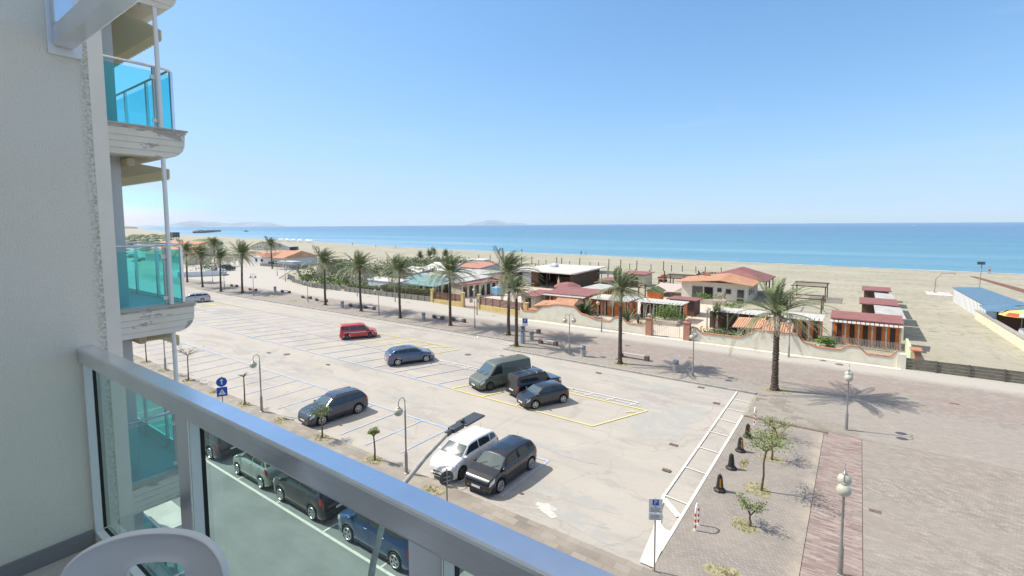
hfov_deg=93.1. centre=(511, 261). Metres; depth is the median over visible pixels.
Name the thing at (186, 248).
palm tree
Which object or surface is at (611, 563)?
pavement by street
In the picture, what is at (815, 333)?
door
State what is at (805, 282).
pergola
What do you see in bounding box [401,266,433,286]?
canopy hall
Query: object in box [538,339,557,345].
bench
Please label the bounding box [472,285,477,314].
street lamp
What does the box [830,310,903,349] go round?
beach cabins
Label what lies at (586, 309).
agave
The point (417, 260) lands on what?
shrub
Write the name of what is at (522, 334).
parking meter
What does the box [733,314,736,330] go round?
door
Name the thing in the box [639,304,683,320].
trellis
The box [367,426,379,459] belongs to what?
young tree
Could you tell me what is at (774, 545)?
cobbled bed
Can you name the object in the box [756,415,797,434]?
young tree
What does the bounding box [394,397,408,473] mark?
street lamp
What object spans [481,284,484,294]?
door
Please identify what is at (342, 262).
shrub
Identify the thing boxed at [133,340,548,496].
blue bay lines
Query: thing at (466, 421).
street light
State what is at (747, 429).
traffic bollard
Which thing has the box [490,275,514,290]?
beach cabins
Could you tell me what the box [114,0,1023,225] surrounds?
sky
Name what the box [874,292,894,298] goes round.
beach cabins
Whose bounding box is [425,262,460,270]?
canopy hall
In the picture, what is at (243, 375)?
young tree
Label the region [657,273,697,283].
pergola
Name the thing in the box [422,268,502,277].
canopy hall
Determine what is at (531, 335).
litter bin
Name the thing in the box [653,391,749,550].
white pedestrian lane
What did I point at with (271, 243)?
palm tree
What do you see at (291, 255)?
tiled house
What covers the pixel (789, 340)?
street lamp
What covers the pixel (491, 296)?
pink yard paving
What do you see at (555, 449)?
asphalt patch
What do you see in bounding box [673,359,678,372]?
litter bin
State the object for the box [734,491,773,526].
young tree
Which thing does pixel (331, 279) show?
shrub
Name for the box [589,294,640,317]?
beach cabins
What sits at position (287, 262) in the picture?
annex
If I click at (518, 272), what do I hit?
canopy hall
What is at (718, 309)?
dwarf palm
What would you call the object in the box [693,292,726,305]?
planter
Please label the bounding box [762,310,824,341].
beach cabins
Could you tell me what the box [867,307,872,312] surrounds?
door
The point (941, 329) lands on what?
beach ground
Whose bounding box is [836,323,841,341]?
door
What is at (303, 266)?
shrub
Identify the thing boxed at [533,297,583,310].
tiled hut
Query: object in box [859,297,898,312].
beach cabins
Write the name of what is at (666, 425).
asphalt patch
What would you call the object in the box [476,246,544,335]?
palm tree
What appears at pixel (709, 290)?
door
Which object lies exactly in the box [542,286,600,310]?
beach cabins
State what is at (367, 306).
bench
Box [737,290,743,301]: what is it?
door
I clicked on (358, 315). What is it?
curb
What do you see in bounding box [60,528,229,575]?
plastic chair
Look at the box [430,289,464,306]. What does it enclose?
fence
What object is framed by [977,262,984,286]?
floodlight mast
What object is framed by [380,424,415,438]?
asphalt patch
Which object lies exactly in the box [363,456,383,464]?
soil patch
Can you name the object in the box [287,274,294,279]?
barrier board
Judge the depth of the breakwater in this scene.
1002.53 m
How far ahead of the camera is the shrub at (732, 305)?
70.32 m
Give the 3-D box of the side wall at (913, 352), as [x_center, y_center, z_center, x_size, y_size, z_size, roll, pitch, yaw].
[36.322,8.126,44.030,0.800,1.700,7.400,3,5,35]
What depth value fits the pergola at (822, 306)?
69.24 m
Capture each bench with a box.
[364,305,375,309]
[432,314,443,319]
[452,317,465,322]
[525,328,540,333]
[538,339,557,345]
[622,352,649,361]
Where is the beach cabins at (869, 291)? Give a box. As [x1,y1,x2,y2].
[862,286,891,297]
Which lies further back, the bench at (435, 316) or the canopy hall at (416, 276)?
the canopy hall at (416, 276)
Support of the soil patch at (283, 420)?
on the pavement by street
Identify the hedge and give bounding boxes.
[347,284,379,293]
[380,283,435,300]
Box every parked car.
[179,292,210,301]
[204,430,240,458]
[221,264,235,269]
[233,452,282,488]
[273,473,347,520]
[298,386,367,425]
[337,508,408,570]
[339,322,376,339]
[384,345,434,365]
[429,425,498,479]
[465,434,536,493]
[506,366,561,395]
[516,380,568,408]
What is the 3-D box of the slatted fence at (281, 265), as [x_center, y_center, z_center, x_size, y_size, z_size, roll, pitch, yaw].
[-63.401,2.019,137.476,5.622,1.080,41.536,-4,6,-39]
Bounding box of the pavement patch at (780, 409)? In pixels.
[747,394,859,437]
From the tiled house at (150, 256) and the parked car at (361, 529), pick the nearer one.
the parked car at (361, 529)
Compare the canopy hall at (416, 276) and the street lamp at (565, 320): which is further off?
the canopy hall at (416, 276)
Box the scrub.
[125,234,181,261]
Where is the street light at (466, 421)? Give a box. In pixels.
[368,412,484,575]
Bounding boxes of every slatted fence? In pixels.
[260,263,299,274]
[292,278,340,290]
[344,286,430,301]
[906,358,1023,383]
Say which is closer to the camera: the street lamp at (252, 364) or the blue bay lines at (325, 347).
the street lamp at (252, 364)
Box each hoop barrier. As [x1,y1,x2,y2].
[693,503,700,531]
[752,407,756,424]
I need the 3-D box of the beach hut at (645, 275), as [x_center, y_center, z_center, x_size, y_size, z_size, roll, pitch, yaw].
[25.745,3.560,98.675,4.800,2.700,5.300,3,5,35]
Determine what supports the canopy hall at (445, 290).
on the beach ground
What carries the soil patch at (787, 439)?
on the cobbled bed
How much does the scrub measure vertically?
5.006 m
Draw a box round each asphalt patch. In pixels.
[233,344,284,360]
[284,401,309,414]
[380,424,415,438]
[440,350,484,359]
[482,352,502,357]
[506,433,597,464]
[516,472,622,514]
[529,496,619,544]
[549,364,637,381]
[577,390,676,410]
[626,406,707,439]
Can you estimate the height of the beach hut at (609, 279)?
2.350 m
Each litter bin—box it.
[529,331,533,340]
[580,345,585,356]
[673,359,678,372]
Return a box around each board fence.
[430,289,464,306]
[477,294,522,315]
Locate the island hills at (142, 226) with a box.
[129,225,158,227]
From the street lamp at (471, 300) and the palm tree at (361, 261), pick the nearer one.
the street lamp at (471, 300)
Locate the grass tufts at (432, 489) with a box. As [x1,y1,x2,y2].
[424,484,442,494]
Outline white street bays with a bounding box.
[137,407,394,575]
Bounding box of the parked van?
[469,354,530,390]
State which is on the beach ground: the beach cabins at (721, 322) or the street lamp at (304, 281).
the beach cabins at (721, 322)
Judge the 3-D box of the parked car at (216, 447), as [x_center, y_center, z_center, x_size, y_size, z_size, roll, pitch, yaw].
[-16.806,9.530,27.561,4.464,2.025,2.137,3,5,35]
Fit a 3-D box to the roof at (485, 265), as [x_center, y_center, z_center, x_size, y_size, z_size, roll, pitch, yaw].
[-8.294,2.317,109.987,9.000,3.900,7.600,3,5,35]
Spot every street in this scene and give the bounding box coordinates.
[133,354,664,575]
[136,393,473,575]
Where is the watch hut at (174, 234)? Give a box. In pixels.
[170,232,179,238]
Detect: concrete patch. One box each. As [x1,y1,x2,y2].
[535,502,556,517]
[692,421,715,430]
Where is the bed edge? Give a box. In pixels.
[744,415,826,432]
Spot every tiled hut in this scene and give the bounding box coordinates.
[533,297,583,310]
[732,317,795,333]
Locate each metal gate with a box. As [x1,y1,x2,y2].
[464,297,476,307]
[653,323,679,337]
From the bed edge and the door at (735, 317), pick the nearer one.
the bed edge
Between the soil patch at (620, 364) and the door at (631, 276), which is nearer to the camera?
the soil patch at (620, 364)
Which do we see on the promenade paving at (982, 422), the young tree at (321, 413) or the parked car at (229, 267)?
the parked car at (229, 267)
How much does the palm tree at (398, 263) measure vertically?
9.028 m
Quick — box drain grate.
[869,508,880,513]
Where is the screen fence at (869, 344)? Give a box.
[833,336,901,352]
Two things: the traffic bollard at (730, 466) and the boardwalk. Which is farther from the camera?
the boardwalk
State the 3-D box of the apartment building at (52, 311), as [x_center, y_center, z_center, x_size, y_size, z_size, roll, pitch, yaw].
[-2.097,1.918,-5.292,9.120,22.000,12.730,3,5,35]
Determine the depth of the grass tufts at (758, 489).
22.65 m
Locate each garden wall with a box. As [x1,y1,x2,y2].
[177,268,222,276]
[520,304,644,333]
[691,326,905,368]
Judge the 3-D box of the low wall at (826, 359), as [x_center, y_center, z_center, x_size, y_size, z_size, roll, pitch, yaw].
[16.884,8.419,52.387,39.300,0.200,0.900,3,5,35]
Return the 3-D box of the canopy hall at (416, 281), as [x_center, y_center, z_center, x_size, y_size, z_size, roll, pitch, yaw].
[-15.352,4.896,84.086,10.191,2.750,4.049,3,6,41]
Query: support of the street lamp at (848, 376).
on the pavement patch at (780, 409)
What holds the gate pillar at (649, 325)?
on the beach ground
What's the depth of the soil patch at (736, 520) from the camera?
19.86 m
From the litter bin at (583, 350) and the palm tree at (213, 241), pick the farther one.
the palm tree at (213, 241)
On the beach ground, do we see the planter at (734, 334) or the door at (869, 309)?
the planter at (734, 334)
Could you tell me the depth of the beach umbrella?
53.25 m
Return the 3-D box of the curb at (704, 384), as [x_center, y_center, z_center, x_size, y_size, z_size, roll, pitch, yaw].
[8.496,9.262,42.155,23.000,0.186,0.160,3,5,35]
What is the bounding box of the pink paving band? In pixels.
[800,432,862,575]
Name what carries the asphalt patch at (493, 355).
on the car park at (627, 476)
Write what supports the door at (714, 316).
in the beach cabins at (721, 322)
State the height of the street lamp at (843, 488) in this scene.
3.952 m
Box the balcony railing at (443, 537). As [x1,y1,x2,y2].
[77,345,615,575]
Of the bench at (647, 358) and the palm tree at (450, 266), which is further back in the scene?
the palm tree at (450, 266)
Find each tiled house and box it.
[143,248,211,264]
[151,245,213,254]
[159,240,216,248]
[251,250,316,264]
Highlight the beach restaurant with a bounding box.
[676,267,775,302]
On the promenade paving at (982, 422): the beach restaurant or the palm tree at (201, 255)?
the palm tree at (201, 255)
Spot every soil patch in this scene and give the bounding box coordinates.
[236,402,252,406]
[273,417,289,422]
[312,434,332,439]
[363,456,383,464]
[421,485,445,494]
[609,362,630,365]
[701,563,742,575]
[731,516,758,533]
[740,459,747,469]
[744,482,770,498]
[757,455,786,463]
[762,387,790,393]
[766,434,791,441]
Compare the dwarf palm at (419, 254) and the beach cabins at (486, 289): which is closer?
the beach cabins at (486, 289)
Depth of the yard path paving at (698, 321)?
59.92 m
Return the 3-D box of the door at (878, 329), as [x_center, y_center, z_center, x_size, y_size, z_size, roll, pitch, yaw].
[36.849,7.578,48.781,0.418,1.970,0.050,3,5,35]
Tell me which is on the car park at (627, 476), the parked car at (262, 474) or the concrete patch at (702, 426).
the concrete patch at (702, 426)
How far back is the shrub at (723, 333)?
50.86 m
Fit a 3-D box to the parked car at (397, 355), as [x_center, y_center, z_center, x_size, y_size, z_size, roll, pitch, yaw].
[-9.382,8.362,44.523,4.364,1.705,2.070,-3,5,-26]
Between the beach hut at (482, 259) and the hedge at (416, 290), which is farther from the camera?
the beach hut at (482, 259)
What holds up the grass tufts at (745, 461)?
on the soil patch at (743, 467)
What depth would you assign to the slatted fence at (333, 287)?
97.46 m
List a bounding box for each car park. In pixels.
[128,277,754,567]
[136,355,651,569]
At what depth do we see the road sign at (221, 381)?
30.43 m
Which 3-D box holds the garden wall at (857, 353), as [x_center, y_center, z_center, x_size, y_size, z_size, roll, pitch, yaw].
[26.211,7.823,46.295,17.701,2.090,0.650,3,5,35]
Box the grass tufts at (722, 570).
[709,564,735,575]
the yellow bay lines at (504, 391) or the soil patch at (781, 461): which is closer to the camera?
the soil patch at (781, 461)
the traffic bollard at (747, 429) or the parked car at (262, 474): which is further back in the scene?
the traffic bollard at (747, 429)
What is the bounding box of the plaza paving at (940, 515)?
[862,439,1023,575]
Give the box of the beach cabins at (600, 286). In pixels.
[581,284,618,294]
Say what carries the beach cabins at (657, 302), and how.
on the yard paving at (655, 326)
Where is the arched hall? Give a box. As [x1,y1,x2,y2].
[252,241,298,249]
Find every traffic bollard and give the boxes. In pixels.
[713,473,725,493]
[725,452,736,470]
[735,436,745,452]
[743,424,752,438]
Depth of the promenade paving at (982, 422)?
39.11 m
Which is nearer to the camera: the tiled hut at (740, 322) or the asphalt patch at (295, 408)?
the asphalt patch at (295, 408)
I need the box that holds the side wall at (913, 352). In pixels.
[905,338,922,368]
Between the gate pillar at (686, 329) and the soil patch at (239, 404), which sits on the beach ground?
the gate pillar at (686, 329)
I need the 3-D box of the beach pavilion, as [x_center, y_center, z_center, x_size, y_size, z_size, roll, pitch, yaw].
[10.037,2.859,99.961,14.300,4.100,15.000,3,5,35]
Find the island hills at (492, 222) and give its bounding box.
[466,220,526,224]
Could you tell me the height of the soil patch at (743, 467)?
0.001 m
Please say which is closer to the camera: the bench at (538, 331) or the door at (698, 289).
the bench at (538, 331)
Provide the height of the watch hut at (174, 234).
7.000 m
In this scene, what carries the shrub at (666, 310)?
in the planter at (675, 322)
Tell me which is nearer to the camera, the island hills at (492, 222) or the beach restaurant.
the beach restaurant
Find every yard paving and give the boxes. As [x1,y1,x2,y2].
[451,285,555,309]
[538,297,731,334]
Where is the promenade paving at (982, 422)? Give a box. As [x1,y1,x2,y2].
[145,251,1023,471]
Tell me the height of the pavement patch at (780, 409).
0.001 m
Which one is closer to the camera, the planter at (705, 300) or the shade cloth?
the planter at (705, 300)
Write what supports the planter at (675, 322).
on the yard paving at (655, 326)
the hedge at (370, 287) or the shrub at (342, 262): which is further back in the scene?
the shrub at (342, 262)
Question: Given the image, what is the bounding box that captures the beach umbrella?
[999,310,1023,327]
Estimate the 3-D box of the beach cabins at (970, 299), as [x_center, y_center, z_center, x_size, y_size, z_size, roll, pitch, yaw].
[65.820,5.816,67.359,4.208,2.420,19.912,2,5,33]
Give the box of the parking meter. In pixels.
[520,326,524,343]
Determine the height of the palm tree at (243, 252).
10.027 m
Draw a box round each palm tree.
[171,239,206,281]
[178,243,215,286]
[200,243,237,291]
[202,236,227,263]
[219,239,265,292]
[259,236,283,268]
[300,246,347,304]
[334,249,387,310]
[371,252,421,317]
[418,251,484,325]
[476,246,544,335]
[496,274,540,346]
[585,265,661,363]
[715,274,838,390]
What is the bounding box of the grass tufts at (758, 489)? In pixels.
[744,482,770,494]
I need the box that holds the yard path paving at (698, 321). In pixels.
[658,304,725,338]
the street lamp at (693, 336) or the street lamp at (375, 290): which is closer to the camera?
the street lamp at (693, 336)
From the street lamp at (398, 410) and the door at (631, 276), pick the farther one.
the door at (631, 276)
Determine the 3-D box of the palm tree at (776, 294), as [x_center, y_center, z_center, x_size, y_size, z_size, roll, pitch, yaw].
[19.499,5.293,36.255,8.140,8.493,7.516,3,5,35]
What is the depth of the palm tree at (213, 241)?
149.92 m
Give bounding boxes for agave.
[578,298,598,316]
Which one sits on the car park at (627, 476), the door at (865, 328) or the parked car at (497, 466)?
the parked car at (497, 466)
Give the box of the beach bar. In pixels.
[979,305,1023,329]
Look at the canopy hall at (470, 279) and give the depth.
87.88 m
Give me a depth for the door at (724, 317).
57.06 m
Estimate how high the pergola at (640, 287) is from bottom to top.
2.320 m
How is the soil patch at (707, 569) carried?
on the cobbled bed
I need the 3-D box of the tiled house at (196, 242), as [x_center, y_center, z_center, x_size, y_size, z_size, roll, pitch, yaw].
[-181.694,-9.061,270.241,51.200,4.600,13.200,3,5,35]
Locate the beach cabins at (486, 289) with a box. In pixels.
[452,279,496,297]
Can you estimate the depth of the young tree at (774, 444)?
22.28 m
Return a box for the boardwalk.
[970,276,1023,292]
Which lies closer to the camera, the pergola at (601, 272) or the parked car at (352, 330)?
the parked car at (352, 330)
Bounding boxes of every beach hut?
[472,258,489,261]
[598,277,625,284]
[623,271,653,286]
[666,296,703,316]
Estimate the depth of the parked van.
37.30 m
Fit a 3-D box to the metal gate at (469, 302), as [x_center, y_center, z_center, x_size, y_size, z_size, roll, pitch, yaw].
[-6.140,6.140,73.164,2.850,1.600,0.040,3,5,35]
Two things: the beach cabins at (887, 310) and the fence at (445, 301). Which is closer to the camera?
the beach cabins at (887, 310)
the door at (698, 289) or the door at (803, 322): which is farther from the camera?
the door at (698, 289)
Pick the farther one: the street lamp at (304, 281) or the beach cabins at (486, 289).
the beach cabins at (486, 289)
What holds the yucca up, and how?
on the yard paving at (655, 326)
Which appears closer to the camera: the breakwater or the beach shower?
the beach shower
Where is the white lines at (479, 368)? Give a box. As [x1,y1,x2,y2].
[238,298,639,405]
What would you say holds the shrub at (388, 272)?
on the beach ground
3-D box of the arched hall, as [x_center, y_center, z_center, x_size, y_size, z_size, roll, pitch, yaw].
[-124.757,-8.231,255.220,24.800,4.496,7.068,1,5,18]
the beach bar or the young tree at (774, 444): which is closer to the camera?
the young tree at (774, 444)
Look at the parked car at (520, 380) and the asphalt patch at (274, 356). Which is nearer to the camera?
the parked car at (520, 380)
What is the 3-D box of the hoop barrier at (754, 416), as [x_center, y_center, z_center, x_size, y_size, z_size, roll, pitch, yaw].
[15.052,9.531,30.049,0.190,1.034,0.660,3,5,35]
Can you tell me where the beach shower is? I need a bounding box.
[925,272,954,295]
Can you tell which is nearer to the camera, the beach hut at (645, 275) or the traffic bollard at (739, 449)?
the traffic bollard at (739, 449)
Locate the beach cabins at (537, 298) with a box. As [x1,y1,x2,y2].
[518,289,549,308]
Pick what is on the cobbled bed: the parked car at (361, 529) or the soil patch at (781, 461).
the soil patch at (781, 461)
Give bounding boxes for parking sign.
[522,318,527,344]
[648,498,662,571]
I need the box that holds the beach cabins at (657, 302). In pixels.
[635,298,688,320]
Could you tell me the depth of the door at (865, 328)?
49.38 m
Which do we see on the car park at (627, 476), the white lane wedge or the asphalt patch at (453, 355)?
the asphalt patch at (453, 355)
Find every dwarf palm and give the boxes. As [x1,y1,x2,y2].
[416,251,423,257]
[424,248,434,261]
[429,247,438,254]
[705,299,729,327]
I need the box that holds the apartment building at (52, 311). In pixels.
[0,0,152,575]
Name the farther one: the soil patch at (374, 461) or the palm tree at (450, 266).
the palm tree at (450, 266)
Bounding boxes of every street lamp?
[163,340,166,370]
[249,354,263,411]
[303,278,310,301]
[374,286,382,313]
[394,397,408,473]
[469,296,479,327]
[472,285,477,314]
[563,314,575,354]
[596,299,601,331]
[689,328,697,375]
[787,317,791,357]
[836,464,851,575]
[844,364,852,430]
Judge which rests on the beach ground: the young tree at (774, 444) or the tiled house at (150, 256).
the tiled house at (150, 256)
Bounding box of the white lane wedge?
[639,520,668,566]
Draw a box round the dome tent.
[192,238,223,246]
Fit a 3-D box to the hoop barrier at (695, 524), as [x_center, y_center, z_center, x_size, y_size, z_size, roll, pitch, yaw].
[7.537,10.354,19.781,0.190,1.034,0.660,3,5,35]
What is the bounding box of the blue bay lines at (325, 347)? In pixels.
[193,301,475,388]
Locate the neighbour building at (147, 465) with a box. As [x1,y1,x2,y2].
[86,0,206,575]
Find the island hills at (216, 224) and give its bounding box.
[159,221,287,226]
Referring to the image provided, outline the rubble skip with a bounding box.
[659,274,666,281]
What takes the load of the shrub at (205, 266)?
on the beach ground
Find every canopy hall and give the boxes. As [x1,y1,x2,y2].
[367,276,409,286]
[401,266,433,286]
[402,279,448,286]
[406,274,448,292]
[420,278,461,293]
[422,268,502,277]
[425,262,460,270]
[448,275,494,293]
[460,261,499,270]
[502,266,528,282]
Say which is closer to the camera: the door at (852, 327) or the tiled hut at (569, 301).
the door at (852, 327)
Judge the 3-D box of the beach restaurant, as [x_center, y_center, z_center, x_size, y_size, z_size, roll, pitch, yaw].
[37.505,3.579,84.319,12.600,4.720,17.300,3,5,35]
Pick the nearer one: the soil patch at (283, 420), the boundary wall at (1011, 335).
the soil patch at (283, 420)
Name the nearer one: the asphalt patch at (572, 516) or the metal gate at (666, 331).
the asphalt patch at (572, 516)
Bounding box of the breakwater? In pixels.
[192,230,220,232]
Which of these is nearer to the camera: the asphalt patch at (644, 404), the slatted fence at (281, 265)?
the asphalt patch at (644, 404)
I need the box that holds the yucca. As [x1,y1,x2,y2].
[618,306,639,322]
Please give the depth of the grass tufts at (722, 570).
17.26 m
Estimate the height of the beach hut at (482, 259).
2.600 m
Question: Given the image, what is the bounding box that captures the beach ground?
[125,227,1023,575]
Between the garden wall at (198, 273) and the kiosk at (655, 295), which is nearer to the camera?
the kiosk at (655, 295)
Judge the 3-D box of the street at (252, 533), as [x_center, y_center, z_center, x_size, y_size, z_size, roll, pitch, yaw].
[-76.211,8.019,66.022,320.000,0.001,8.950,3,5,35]
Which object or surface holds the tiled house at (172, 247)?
on the beach ground
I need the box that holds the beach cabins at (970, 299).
[952,287,1023,315]
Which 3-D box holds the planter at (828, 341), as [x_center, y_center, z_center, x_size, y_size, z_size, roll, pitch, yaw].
[29.519,7.945,45.730,1.928,1.890,2.005,3,5,35]
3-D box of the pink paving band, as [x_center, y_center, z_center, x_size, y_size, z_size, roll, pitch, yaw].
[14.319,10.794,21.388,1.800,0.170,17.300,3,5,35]
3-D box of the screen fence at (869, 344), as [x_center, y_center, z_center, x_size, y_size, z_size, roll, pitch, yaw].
[34.922,8.194,47.888,5.450,1.000,0.020,3,5,35]
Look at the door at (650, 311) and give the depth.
64.35 m
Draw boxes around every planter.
[646,311,695,326]
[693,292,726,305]
[700,326,744,335]
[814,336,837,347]
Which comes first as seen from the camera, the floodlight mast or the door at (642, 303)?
the door at (642, 303)
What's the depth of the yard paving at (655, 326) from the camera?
64.04 m
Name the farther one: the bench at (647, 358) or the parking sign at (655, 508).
the bench at (647, 358)
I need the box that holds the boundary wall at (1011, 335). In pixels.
[974,309,1023,350]
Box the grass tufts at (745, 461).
[739,459,748,467]
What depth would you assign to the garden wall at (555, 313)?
59.86 m
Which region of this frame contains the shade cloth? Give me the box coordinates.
[656,283,681,295]
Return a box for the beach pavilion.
[517,264,605,287]
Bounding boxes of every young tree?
[177,346,203,380]
[238,372,247,404]
[305,402,333,436]
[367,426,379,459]
[728,427,797,490]
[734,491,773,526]
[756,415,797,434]
[756,418,790,459]
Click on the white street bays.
(314, 527)
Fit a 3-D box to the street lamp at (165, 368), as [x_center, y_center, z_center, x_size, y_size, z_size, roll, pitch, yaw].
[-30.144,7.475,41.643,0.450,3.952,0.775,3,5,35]
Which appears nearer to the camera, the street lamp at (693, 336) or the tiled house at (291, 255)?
the street lamp at (693, 336)
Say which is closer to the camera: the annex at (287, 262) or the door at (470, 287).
the door at (470, 287)
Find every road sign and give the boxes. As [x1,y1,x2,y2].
[216,376,227,401]
[439,468,453,500]
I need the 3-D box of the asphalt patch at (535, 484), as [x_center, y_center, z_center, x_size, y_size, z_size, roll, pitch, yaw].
[2.191,10.796,22.648,6.269,0.001,1.442,3,5,35]
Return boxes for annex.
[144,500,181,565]
[277,260,301,267]
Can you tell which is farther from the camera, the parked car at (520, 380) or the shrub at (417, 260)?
the shrub at (417, 260)
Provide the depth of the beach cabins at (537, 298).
70.21 m
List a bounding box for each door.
[469,286,472,296]
[475,285,478,295]
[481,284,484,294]
[487,283,489,293]
[631,276,637,286]
[640,302,648,316]
[649,303,656,316]
[675,305,683,317]
[692,286,702,297]
[704,286,712,298]
[713,315,715,327]
[723,315,726,328]
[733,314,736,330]
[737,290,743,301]
[802,320,805,337]
[813,321,817,338]
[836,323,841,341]
[849,324,854,343]
[862,326,867,344]
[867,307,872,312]
[876,327,881,346]
[889,328,895,347]
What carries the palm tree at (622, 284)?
on the soil patch at (620, 364)
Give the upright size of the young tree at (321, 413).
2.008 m
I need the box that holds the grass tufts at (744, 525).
[732,518,755,531]
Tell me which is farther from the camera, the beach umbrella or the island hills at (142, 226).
the island hills at (142, 226)
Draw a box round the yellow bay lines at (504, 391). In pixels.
[196,300,646,425]
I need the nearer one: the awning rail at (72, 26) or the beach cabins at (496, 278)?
the awning rail at (72, 26)
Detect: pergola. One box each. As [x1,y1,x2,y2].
[596,270,622,277]
[626,284,646,297]
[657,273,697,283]
[787,294,825,313]
[791,281,829,302]
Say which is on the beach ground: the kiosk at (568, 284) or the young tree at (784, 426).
the kiosk at (568, 284)
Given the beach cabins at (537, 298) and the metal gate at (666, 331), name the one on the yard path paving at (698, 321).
the metal gate at (666, 331)
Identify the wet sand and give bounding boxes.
[143,229,1023,274]
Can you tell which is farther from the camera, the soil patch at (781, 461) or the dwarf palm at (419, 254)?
the dwarf palm at (419, 254)
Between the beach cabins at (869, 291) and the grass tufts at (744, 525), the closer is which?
the grass tufts at (744, 525)
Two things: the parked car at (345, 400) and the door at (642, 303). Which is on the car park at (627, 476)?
the parked car at (345, 400)
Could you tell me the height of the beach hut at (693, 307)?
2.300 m
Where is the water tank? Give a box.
[492,286,501,294]
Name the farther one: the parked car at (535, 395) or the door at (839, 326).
the door at (839, 326)
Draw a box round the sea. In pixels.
[140,222,1023,273]
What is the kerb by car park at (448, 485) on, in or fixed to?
on the beach ground
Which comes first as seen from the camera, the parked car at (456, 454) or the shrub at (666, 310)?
the parked car at (456, 454)
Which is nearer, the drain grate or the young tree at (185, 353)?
the drain grate
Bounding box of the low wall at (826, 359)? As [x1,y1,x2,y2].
[518,318,901,370]
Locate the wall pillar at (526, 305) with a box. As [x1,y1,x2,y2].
[525,302,528,309]
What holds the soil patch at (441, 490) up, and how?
on the pavement by street
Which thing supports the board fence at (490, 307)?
on the beach ground
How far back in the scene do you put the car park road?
171.51 m
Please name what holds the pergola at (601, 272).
on the beach ground
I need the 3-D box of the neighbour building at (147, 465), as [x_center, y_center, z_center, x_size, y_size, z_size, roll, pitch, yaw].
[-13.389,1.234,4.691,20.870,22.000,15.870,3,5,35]
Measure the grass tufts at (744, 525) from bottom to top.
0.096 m
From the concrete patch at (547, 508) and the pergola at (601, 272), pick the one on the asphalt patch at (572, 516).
the concrete patch at (547, 508)
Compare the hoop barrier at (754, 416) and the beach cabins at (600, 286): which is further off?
the beach cabins at (600, 286)
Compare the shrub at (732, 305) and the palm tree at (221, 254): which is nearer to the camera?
the shrub at (732, 305)
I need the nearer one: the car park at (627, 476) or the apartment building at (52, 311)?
the apartment building at (52, 311)
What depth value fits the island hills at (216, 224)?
13521.40 m
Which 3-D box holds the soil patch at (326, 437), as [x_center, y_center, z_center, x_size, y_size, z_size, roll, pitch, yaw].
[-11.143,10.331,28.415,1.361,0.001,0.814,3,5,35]
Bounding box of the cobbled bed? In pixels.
[652,417,823,575]
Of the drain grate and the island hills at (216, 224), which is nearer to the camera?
the drain grate
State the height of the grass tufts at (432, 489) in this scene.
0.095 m
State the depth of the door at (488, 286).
87.10 m
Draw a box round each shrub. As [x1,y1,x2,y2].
[190,264,225,270]
[267,261,311,268]
[294,266,378,282]
[295,274,356,288]
[311,258,369,273]
[331,272,406,286]
[339,265,436,285]
[369,256,479,266]
[651,303,684,319]
[707,327,744,338]
[718,301,748,308]
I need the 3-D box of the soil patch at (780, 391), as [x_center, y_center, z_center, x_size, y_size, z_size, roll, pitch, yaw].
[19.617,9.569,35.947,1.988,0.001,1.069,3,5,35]
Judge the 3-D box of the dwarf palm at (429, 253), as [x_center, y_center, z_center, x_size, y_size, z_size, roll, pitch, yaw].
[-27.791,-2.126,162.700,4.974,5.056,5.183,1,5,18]
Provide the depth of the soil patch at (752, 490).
22.53 m
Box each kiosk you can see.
[554,282,580,287]
[645,286,666,298]
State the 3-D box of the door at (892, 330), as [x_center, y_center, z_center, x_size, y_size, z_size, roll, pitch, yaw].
[37.744,7.621,48.142,0.418,1.970,0.050,3,5,35]
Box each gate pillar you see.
[645,313,653,335]
[683,317,691,340]
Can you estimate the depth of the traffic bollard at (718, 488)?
22.41 m
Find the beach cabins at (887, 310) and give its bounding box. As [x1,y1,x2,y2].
[874,305,905,339]
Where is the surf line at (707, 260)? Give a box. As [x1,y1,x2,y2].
[236,237,1010,273]
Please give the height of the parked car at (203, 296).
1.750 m
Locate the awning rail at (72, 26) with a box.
[44,0,139,59]
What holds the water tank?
on the pink yard paving at (491, 296)
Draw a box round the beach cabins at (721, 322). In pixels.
[705,307,765,331]
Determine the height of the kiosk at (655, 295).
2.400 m

